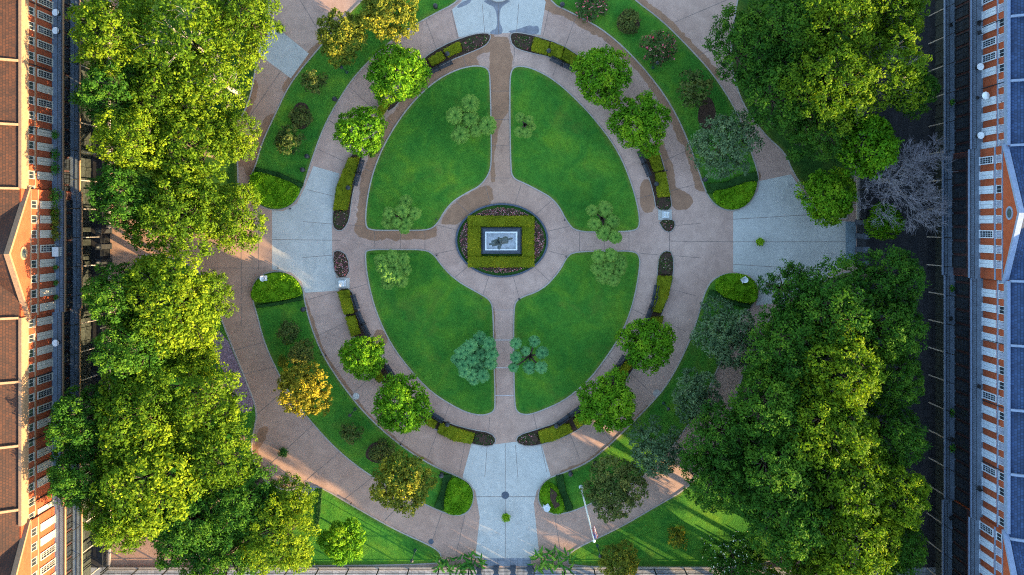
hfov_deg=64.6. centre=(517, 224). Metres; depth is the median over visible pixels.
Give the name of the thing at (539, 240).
flower bed
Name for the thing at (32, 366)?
attic window
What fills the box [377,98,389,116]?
hedge
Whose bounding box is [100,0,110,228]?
iron fence
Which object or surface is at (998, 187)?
attic window
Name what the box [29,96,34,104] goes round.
attic window
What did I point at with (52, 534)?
window
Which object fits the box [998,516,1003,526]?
attic window
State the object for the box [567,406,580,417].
park bench
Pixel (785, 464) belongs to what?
shade tree
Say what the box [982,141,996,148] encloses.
window
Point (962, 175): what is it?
gallery door
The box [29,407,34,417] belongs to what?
attic window
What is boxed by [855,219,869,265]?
iron gate
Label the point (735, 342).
grey green tree
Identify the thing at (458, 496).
clipped mound
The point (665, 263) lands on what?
flower bed
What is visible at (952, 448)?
potted fern
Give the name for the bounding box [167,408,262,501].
shade tree
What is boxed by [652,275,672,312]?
hedge
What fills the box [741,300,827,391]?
shade tree
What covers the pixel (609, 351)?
kerb
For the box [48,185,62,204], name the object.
potted fern
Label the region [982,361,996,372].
window
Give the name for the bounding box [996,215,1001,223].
attic window
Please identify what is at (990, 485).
window
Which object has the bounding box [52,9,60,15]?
cafe table
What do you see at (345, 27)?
yellowing tree
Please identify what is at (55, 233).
potted fern
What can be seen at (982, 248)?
window
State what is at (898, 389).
shade tree
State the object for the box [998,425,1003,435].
attic window
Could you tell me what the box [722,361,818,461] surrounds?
shade tree
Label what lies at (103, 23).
shade tree
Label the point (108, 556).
iron fence
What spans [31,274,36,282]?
attic window
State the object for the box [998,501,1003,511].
attic window
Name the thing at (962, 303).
gallery door
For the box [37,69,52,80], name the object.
window
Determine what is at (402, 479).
yellowing tree
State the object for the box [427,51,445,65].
hedge
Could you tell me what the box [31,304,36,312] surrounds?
attic window
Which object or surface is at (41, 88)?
window
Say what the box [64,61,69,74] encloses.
gallery door
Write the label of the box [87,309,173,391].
shade tree
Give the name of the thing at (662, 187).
hedge
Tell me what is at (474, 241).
hedge
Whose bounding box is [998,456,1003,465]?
attic window
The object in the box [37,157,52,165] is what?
window
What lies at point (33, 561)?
attic window
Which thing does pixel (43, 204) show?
window
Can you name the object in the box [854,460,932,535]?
shade tree
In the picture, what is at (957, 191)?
gallery door
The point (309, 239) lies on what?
path
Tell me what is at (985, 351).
window
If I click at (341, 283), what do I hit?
garden statue
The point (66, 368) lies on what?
gallery door
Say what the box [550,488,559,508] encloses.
soil
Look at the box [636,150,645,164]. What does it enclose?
park bench
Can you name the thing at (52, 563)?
window
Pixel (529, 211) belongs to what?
kerb
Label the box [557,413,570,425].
park bench
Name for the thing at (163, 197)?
shade tree
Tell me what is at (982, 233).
window
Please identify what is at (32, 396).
attic window
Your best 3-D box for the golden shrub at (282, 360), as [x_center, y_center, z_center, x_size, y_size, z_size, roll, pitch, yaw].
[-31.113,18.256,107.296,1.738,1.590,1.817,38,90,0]
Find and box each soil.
[291,102,309,128]
[333,152,361,229]
[334,251,348,276]
[341,288,494,445]
[366,442,387,462]
[387,33,489,110]
[511,33,618,102]
[517,251,672,445]
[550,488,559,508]
[617,10,639,33]
[640,150,670,209]
[660,220,674,231]
[698,97,715,129]
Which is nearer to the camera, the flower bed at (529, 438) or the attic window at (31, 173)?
the attic window at (31, 173)
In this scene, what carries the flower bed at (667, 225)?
on the soil at (663, 227)
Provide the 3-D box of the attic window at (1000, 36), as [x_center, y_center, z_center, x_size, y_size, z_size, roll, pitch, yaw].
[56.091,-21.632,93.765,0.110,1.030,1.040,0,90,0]
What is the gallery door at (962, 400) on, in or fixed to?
in the brick building at (979, 265)
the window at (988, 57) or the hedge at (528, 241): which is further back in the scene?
the hedge at (528, 241)
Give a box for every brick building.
[0,0,98,574]
[926,0,1023,574]
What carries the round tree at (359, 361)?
on the soil at (383, 371)
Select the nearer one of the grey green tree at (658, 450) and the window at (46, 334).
the window at (46, 334)
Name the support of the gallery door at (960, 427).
in the brick building at (979, 265)
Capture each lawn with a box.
[111,0,268,232]
[111,256,439,564]
[253,0,455,208]
[254,272,472,514]
[366,67,490,229]
[366,250,493,413]
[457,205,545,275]
[511,67,638,230]
[514,252,638,413]
[539,278,752,512]
[552,0,757,209]
[568,273,855,566]
[732,0,855,217]
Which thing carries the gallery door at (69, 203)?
in the brick building at (41, 73)
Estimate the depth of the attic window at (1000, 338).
93.90 m
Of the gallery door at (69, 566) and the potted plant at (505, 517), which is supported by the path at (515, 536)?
the potted plant at (505, 517)
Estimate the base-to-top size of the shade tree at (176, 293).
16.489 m
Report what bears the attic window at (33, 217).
in the brick building at (41, 73)
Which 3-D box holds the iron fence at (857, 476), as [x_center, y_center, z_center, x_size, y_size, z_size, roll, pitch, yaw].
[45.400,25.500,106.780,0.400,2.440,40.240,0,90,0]
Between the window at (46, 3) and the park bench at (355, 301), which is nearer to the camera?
the window at (46, 3)
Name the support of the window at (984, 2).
in the brick building at (979, 265)
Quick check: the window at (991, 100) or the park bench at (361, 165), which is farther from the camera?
the park bench at (361, 165)
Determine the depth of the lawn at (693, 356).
107.94 m
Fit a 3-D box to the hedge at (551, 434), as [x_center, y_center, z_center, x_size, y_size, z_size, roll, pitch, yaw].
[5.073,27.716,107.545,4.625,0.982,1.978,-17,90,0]
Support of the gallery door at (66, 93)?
in the brick building at (41, 73)
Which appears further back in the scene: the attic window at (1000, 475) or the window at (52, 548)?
the window at (52, 548)
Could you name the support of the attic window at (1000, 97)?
in the brick building at (979, 265)
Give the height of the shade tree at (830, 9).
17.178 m
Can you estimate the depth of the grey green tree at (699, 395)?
102.57 m
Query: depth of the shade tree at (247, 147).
98.64 m
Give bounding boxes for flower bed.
[333,211,347,227]
[334,253,347,275]
[459,222,467,257]
[461,35,487,50]
[474,433,493,444]
[475,207,527,215]
[479,267,523,272]
[513,36,532,48]
[518,433,538,444]
[534,221,543,259]
[657,197,670,209]
[658,252,672,274]
[662,220,673,230]
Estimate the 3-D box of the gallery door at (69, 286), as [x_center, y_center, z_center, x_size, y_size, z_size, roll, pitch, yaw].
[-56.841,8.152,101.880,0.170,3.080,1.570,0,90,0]
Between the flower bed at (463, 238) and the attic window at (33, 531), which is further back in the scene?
the flower bed at (463, 238)
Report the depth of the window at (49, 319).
97.96 m
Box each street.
[91,0,109,567]
[866,0,935,567]
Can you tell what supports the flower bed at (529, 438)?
on the soil at (571, 419)
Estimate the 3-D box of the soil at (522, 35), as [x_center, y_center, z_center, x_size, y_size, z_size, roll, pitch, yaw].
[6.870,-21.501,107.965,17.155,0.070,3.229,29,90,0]
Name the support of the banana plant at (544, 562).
on the path at (702, 242)
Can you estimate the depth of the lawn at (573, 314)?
107.94 m
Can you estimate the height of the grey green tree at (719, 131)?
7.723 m
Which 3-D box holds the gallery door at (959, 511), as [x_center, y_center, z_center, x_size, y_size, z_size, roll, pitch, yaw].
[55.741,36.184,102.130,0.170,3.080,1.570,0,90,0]
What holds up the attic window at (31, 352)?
in the brick building at (41, 73)
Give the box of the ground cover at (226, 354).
[213,331,253,412]
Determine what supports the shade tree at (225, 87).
on the lawn at (231, 170)
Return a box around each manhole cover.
[353,393,358,399]
[502,491,508,498]
[653,390,659,396]
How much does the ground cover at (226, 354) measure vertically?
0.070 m
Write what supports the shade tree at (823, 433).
on the lawn at (646, 534)
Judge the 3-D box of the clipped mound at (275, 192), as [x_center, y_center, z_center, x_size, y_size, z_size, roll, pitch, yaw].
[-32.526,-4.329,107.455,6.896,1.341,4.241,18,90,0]
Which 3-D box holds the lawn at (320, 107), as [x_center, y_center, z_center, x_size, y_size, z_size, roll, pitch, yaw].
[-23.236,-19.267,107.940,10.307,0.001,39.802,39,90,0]
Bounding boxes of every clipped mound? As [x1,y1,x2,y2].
[249,171,299,207]
[251,273,302,302]
[444,477,472,515]
[540,482,564,514]
[713,181,756,209]
[715,273,758,302]
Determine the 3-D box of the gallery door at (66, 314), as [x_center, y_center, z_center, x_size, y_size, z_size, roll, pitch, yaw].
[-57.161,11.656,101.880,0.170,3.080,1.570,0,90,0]
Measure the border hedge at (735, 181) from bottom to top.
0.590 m
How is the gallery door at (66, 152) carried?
in the brick building at (41, 73)
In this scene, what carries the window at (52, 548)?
in the brick building at (41, 73)
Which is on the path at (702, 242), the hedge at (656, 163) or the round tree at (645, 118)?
the round tree at (645, 118)
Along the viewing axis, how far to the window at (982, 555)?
96.15 m
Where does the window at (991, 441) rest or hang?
in the brick building at (979, 265)
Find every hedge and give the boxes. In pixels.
[254,167,303,187]
[255,296,302,308]
[314,488,322,530]
[332,157,359,210]
[337,289,354,314]
[345,315,360,336]
[375,370,383,383]
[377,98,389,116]
[426,417,436,428]
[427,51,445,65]
[434,473,451,510]
[437,423,474,444]
[443,42,461,57]
[467,215,534,226]
[467,226,480,257]
[467,256,534,267]
[521,226,534,257]
[531,37,549,55]
[538,423,572,443]
[547,42,563,59]
[555,474,573,511]
[561,48,580,65]
[573,415,585,428]
[619,361,631,379]
[646,150,663,171]
[650,315,663,329]
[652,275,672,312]
[655,171,670,197]
[706,171,758,193]
[707,289,750,308]
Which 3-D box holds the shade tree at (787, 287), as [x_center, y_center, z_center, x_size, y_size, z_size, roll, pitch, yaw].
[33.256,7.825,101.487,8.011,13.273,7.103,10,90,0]
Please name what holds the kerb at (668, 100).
on the path at (702, 242)
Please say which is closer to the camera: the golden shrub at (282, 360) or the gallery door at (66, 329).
the gallery door at (66, 329)
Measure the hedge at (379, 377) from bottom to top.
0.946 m
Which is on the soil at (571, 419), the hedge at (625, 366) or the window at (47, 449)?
the hedge at (625, 366)
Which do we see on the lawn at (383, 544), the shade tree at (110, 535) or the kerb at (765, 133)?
the shade tree at (110, 535)
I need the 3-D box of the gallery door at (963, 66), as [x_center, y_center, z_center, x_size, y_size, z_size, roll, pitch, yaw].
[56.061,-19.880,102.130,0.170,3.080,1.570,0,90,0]
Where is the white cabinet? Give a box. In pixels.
[52,247,61,256]
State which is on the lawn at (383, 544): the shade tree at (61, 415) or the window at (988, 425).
the shade tree at (61, 415)
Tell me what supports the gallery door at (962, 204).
in the brick building at (979, 265)
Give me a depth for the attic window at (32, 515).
95.52 m
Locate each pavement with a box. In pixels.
[91,568,935,574]
[336,278,349,287]
[484,558,530,565]
[658,210,671,219]
[846,222,855,262]
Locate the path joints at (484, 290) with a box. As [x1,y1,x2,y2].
[234,0,830,553]
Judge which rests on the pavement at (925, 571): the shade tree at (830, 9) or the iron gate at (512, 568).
the iron gate at (512, 568)
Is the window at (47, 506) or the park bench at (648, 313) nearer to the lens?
the window at (47, 506)
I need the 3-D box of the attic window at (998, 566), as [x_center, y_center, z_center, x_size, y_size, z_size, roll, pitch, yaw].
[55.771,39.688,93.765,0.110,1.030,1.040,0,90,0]
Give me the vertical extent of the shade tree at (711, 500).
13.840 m
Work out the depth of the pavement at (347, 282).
107.91 m
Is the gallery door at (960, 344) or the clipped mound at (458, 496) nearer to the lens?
the gallery door at (960, 344)
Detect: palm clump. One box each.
[374,249,411,289]
[381,194,421,233]
[446,94,496,144]
[450,330,498,384]
[508,335,548,373]
[513,112,535,137]
[585,200,621,243]
[590,247,627,286]
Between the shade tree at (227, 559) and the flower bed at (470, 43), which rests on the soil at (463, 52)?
the flower bed at (470, 43)
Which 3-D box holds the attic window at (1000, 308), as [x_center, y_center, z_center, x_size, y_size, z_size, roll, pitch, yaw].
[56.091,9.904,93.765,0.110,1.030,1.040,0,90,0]
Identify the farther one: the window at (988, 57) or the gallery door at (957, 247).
the gallery door at (957, 247)
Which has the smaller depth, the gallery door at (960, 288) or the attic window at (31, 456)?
the attic window at (31, 456)
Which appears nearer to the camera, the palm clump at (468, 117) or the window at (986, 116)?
the window at (986, 116)
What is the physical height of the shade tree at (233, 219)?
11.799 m
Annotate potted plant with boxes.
[277,447,288,457]
[501,513,510,521]
[756,237,764,245]
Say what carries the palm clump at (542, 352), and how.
on the lawn at (573, 314)
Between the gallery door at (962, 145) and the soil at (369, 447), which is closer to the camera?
the gallery door at (962, 145)
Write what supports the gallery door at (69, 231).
in the brick building at (41, 73)
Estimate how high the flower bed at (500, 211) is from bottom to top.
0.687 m
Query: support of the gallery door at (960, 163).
in the brick building at (979, 265)
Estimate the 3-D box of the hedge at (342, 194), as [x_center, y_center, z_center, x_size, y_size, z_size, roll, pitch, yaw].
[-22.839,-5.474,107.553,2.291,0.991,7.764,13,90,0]
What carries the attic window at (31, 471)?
in the brick building at (41, 73)
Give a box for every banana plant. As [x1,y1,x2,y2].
[426,550,487,574]
[527,544,582,574]
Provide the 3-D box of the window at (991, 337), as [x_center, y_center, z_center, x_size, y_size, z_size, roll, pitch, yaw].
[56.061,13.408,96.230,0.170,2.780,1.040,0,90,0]
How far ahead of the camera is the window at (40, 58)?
98.00 m
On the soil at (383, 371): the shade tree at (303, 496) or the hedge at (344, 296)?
the hedge at (344, 296)
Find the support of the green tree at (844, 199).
on the lawn at (804, 168)
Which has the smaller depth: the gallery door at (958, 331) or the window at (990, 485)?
the window at (990, 485)
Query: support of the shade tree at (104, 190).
on the lawn at (231, 170)
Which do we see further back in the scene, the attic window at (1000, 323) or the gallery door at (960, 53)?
the gallery door at (960, 53)
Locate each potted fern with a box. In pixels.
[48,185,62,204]
[49,225,60,241]
[50,147,59,160]
[50,162,60,175]
[50,203,61,220]
[50,215,60,228]
[51,129,59,139]
[950,443,955,453]
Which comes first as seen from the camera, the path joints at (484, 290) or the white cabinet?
the white cabinet
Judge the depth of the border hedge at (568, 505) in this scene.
107.64 m
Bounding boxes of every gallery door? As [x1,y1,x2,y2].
[64,6,69,19]
[64,20,69,33]
[64,33,69,47]
[64,47,69,60]
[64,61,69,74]
[64,75,69,88]
[64,90,69,101]
[64,103,69,115]
[64,117,69,129]
[64,131,69,143]
[64,145,69,156]
[64,158,69,170]
[64,172,69,184]
[64,186,69,191]
[64,310,69,322]
[64,323,69,336]
[64,337,69,349]
[64,351,69,363]
[64,365,69,377]
[64,378,69,391]
[66,200,72,211]
[66,214,72,225]
[66,227,72,239]
[66,241,72,252]
[66,255,72,266]
[66,268,72,280]
[66,282,72,294]
[66,297,72,308]
[66,503,72,516]
[66,515,72,530]
[66,529,72,544]
[66,543,72,558]
[66,557,72,572]
[952,157,966,170]
[952,171,966,184]
[952,186,966,198]
[952,200,966,211]
[952,214,966,225]
[952,227,966,239]
[952,241,966,253]
[952,255,966,267]
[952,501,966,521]
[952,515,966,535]
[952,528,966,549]
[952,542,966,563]
[952,556,966,574]
[954,0,967,6]
[954,2,968,20]
[954,16,968,33]
[954,30,968,47]
[954,45,968,61]
[954,59,968,74]
[954,73,968,88]
[954,87,968,102]
[954,101,968,115]
[954,115,968,129]
[954,129,968,143]
[954,143,968,153]
[954,275,968,281]
[954,282,968,295]
[954,297,968,309]
[954,309,968,323]
[954,323,968,337]
[954,337,968,351]
[954,350,968,365]
[954,364,968,380]
[954,378,968,394]
[954,392,968,408]
[954,405,968,422]
[954,419,968,436]
[954,433,968,450]
[954,446,968,464]
[954,460,968,478]
[954,474,968,492]
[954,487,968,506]
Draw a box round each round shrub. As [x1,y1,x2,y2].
[288,105,313,127]
[368,438,395,463]
[616,7,641,34]
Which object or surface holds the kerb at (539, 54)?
on the path at (702, 242)
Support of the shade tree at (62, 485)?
on the lawn at (383, 544)
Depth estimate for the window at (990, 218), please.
96.03 m
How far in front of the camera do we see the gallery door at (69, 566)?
102.90 m
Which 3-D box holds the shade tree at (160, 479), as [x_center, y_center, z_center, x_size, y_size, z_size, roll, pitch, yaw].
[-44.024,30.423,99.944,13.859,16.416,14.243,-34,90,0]
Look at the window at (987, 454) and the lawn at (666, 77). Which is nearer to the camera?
the window at (987, 454)
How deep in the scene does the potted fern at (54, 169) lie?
98.82 m
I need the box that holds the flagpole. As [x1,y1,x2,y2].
[579,485,597,542]
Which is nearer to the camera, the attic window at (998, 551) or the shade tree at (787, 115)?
the attic window at (998, 551)
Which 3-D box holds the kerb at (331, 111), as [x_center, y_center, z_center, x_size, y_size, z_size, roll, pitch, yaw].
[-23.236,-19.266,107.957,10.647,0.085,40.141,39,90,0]
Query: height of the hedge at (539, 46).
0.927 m
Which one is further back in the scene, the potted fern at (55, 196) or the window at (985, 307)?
the potted fern at (55, 196)
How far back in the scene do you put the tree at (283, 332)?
106.25 m
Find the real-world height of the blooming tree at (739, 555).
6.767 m
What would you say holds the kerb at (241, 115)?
on the path at (702, 242)
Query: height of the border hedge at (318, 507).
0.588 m
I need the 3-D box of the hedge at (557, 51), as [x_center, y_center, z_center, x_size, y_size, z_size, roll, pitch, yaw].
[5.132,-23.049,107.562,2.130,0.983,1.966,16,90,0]
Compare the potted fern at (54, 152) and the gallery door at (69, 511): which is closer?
the potted fern at (54, 152)
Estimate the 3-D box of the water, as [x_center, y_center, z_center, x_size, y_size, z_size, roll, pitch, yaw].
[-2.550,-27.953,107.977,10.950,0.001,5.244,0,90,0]
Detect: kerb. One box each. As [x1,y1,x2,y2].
[111,2,269,233]
[115,254,441,565]
[248,0,457,210]
[251,271,473,515]
[332,151,362,230]
[333,250,349,277]
[340,288,495,446]
[365,65,491,230]
[365,249,495,415]
[387,33,490,111]
[455,203,547,276]
[509,66,639,232]
[510,32,620,103]
[513,250,640,414]
[516,250,673,446]
[538,272,757,514]
[551,0,758,210]
[567,271,853,566]
[640,151,671,209]
[659,220,674,231]
[731,0,855,218]
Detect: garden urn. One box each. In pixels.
[259,275,266,280]
[543,504,550,511]
[740,276,747,282]
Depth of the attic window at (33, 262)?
95.38 m
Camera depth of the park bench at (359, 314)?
107.52 m
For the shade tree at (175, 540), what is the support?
on the lawn at (383, 544)
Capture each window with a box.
[29,6,34,16]
[29,21,34,30]
[29,36,34,45]
[29,51,34,60]
[29,66,34,75]
[29,81,34,90]
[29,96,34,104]
[29,111,34,119]
[29,126,34,134]
[29,141,34,149]
[29,156,34,164]
[29,171,34,178]
[29,319,34,327]
[29,333,34,342]
[29,348,34,357]
[29,363,34,372]
[29,378,34,387]
[29,393,34,402]
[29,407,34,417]
[29,422,34,431]
[29,437,34,446]
[29,452,34,461]
[29,467,34,476]
[29,481,34,491]
[29,496,34,506]
[29,511,34,518]
[31,200,36,208]
[31,215,36,223]
[31,230,36,238]
[31,245,36,252]
[31,259,36,267]
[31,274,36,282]
[31,289,36,297]
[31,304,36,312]
[31,526,36,536]
[31,541,36,551]
[31,555,36,566]
[37,0,52,9]
[37,10,52,23]
[37,25,52,38]
[37,39,52,52]
[37,54,52,66]
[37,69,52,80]
[37,83,52,95]
[37,98,52,109]
[37,113,52,123]
[37,127,52,137]
[37,142,52,151]
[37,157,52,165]
[37,171,52,180]
[37,315,52,325]
[37,329,52,340]
[37,344,52,355]
[37,358,52,369]
[37,372,52,384]
[37,386,52,399]
[37,400,52,413]
[37,417,50,428]
[37,445,52,457]
[37,458,52,472]
[37,475,48,487]
[37,501,52,515]
[40,201,55,208]
[40,215,55,222]
[40,230,54,237]
[40,244,55,252]
[40,258,55,266]
[40,272,55,281]
[40,287,55,296]
[40,301,55,310]
[40,514,55,531]
[40,529,55,546]
[40,543,55,560]
[40,557,55,574]
[979,156,993,165]
[979,171,993,179]
[979,186,993,194]
[979,200,993,208]
[979,215,993,223]
[979,230,993,237]
[979,244,993,252]
[979,259,993,267]
[979,520,993,536]
[979,535,993,551]
[979,549,993,566]
[979,564,993,574]
[982,0,992,5]
[982,6,996,19]
[982,21,996,34]
[982,36,996,48]
[982,51,996,63]
[982,66,996,77]
[982,96,996,107]
[982,111,996,121]
[982,126,996,135]
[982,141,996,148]
[982,288,996,297]
[982,302,996,312]
[982,317,996,327]
[982,331,996,342]
[982,346,996,357]
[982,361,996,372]
[982,375,996,387]
[982,390,996,402]
[982,404,996,417]
[982,419,996,432]
[982,433,996,447]
[982,448,996,462]
[982,462,996,477]
[982,477,996,491]
[982,491,996,506]
[982,506,996,521]
[996,154,1001,163]
[996,170,1001,178]
[996,185,1001,193]
[996,200,1001,208]
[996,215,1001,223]
[996,230,1001,238]
[996,245,1001,253]
[996,260,1001,268]
[996,531,1001,542]
[996,546,1001,557]
[996,561,1001,572]
[998,3,1003,12]
[998,19,1003,27]
[998,33,1003,42]
[998,48,1003,57]
[998,63,1003,72]
[998,79,1003,87]
[998,94,1003,102]
[998,109,1003,117]
[998,124,1003,133]
[998,139,1003,145]
[998,290,1003,298]
[998,305,1003,313]
[998,320,1003,329]
[998,335,1003,343]
[998,350,1003,359]
[998,365,1003,374]
[998,380,1003,389]
[998,395,1003,405]
[998,410,1003,420]
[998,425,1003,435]
[998,441,1003,450]
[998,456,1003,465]
[998,471,1003,480]
[998,486,1003,496]
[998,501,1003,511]
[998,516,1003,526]
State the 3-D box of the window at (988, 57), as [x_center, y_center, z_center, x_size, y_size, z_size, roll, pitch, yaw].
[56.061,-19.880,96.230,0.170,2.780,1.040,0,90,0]
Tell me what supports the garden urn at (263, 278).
on the lawn at (342, 406)
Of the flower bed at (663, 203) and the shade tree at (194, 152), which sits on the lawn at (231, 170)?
the shade tree at (194, 152)
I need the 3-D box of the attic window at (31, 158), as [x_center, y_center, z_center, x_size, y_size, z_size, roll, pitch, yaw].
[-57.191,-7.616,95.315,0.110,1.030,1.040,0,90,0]
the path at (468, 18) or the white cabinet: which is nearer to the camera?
the white cabinet
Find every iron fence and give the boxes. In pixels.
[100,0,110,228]
[100,264,110,573]
[100,566,475,574]
[533,566,855,574]
[856,0,864,219]
[856,267,865,558]
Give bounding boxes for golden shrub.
[278,354,288,367]
[667,524,688,549]
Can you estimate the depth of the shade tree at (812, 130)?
98.26 m
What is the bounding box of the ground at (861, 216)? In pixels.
[476,14,865,567]
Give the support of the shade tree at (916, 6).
on the lawn at (804, 168)
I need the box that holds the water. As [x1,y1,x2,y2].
[457,0,538,34]
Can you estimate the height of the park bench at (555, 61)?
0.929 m
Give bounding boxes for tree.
[43,382,127,457]
[45,438,123,511]
[63,0,156,80]
[67,59,156,123]
[78,486,148,554]
[80,262,164,331]
[85,105,170,177]
[85,161,158,235]
[86,430,204,543]
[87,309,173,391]
[90,361,191,463]
[119,0,231,105]
[119,53,209,135]
[121,159,226,261]
[121,247,226,358]
[145,102,244,203]
[147,342,251,450]
[150,484,238,571]
[156,322,223,378]
[164,38,263,123]
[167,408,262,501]
[178,529,259,574]
[184,270,238,324]
[192,0,285,63]
[192,183,268,254]
[201,462,276,542]
[205,102,262,163]
[232,491,321,574]
[256,470,318,531]
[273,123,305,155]
[273,360,332,418]
[276,320,301,345]
[287,338,314,367]
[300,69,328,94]
[315,7,368,68]
[316,516,366,566]
[332,105,387,157]
[338,335,387,381]
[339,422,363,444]
[356,0,419,43]
[363,43,432,107]
[369,448,437,517]
[370,372,434,433]
[570,44,632,110]
[574,364,636,433]
[579,453,648,523]
[597,539,640,574]
[605,89,671,158]
[614,318,677,375]
[626,415,683,478]
[639,29,677,66]
[671,366,723,424]
[676,69,713,107]
[676,398,761,476]
[678,435,754,514]
[685,108,765,180]
[689,294,758,370]
[699,530,765,574]
[702,3,782,94]
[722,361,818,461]
[726,415,835,516]
[732,0,834,74]
[732,561,771,574]
[733,42,824,145]
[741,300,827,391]
[743,470,838,569]
[754,258,821,314]
[764,519,843,574]
[776,38,882,136]
[780,376,882,476]
[783,312,890,415]
[784,88,855,162]
[789,250,882,363]
[794,165,858,227]
[795,496,904,574]
[796,424,904,530]
[799,0,890,64]
[832,113,904,180]
[843,22,932,112]
[846,292,930,369]
[849,0,930,54]
[849,133,957,236]
[850,244,931,313]
[854,345,925,416]
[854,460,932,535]
[858,514,928,574]
[860,388,932,468]
[863,202,905,240]
[879,58,941,119]
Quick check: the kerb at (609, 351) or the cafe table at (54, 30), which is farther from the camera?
the kerb at (609, 351)
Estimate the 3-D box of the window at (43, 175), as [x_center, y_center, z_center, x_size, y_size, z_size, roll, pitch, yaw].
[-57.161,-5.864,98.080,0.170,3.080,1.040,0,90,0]
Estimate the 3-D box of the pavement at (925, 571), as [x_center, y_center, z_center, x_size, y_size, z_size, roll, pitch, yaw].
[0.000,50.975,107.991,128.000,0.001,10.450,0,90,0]
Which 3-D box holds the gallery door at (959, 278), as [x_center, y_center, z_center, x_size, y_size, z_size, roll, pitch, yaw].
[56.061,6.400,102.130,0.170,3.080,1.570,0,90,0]
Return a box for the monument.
[482,228,520,253]
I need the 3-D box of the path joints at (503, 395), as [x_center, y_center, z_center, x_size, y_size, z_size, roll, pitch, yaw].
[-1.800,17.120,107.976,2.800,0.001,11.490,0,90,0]
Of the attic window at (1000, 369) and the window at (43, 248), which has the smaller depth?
the attic window at (1000, 369)
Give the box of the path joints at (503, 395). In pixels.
[496,367,513,395]
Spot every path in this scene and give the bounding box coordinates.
[110,0,856,566]
[258,22,308,77]
[272,166,338,292]
[452,0,545,36]
[463,442,550,557]
[733,174,845,304]
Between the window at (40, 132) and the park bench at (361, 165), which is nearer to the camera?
the window at (40, 132)
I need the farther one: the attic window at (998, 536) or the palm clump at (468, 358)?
the palm clump at (468, 358)
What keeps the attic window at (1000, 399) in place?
in the brick building at (979, 265)
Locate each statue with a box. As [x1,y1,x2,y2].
[338,280,345,286]
[489,236,512,249]
[662,211,668,217]
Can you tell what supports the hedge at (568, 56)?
on the soil at (522, 35)
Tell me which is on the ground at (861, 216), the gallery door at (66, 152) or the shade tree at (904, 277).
the shade tree at (904, 277)
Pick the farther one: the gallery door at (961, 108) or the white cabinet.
the gallery door at (961, 108)
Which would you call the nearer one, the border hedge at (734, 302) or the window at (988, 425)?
the window at (988, 425)
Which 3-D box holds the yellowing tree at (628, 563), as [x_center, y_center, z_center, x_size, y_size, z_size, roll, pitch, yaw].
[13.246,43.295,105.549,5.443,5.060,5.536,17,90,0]
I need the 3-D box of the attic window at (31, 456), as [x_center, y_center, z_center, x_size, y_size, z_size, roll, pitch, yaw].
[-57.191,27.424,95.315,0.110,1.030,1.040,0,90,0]
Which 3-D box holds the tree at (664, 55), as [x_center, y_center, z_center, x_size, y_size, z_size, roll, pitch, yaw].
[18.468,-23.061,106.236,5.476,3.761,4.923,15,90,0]
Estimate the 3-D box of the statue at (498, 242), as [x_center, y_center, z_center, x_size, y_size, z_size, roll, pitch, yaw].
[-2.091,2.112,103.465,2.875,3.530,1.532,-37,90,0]
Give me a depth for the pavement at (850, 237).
107.98 m
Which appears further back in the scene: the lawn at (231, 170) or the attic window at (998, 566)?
the lawn at (231, 170)
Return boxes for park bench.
[350,294,359,309]
[352,171,361,185]
[355,311,365,325]
[356,159,364,174]
[360,322,370,335]
[384,364,394,374]
[429,65,440,73]
[429,411,443,423]
[438,59,452,70]
[550,56,563,66]
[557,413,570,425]
[562,61,572,72]
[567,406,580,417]
[615,354,624,367]
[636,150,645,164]
[642,162,651,176]
[645,305,653,319]
[649,295,658,309]
[652,285,659,300]
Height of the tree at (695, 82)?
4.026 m
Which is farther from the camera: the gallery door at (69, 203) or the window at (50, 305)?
the gallery door at (69, 203)
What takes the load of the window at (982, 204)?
in the brick building at (979, 265)
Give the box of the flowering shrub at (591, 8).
[574,0,609,23]
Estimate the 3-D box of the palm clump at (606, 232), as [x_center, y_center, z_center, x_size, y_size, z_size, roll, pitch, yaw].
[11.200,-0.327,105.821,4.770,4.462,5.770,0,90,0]
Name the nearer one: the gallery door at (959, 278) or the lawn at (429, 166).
the gallery door at (959, 278)
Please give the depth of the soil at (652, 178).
107.93 m
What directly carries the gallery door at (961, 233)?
in the brick building at (979, 265)
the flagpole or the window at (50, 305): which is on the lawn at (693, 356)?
the flagpole
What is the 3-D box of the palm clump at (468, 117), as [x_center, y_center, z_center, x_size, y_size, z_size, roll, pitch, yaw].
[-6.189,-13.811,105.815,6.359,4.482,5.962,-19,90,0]
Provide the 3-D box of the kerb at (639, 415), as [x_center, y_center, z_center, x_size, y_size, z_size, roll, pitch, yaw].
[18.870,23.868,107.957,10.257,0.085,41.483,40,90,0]
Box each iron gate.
[95,228,111,264]
[476,565,532,574]
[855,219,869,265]
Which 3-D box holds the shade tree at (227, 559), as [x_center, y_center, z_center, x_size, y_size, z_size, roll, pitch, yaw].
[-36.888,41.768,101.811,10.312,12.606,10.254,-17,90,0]
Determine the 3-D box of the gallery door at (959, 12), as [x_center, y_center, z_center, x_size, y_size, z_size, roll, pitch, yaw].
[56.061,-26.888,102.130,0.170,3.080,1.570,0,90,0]
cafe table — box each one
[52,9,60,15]
[52,27,60,33]
[52,340,60,346]
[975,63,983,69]
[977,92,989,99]
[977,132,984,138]
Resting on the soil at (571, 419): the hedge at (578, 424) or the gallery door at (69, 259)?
the hedge at (578, 424)

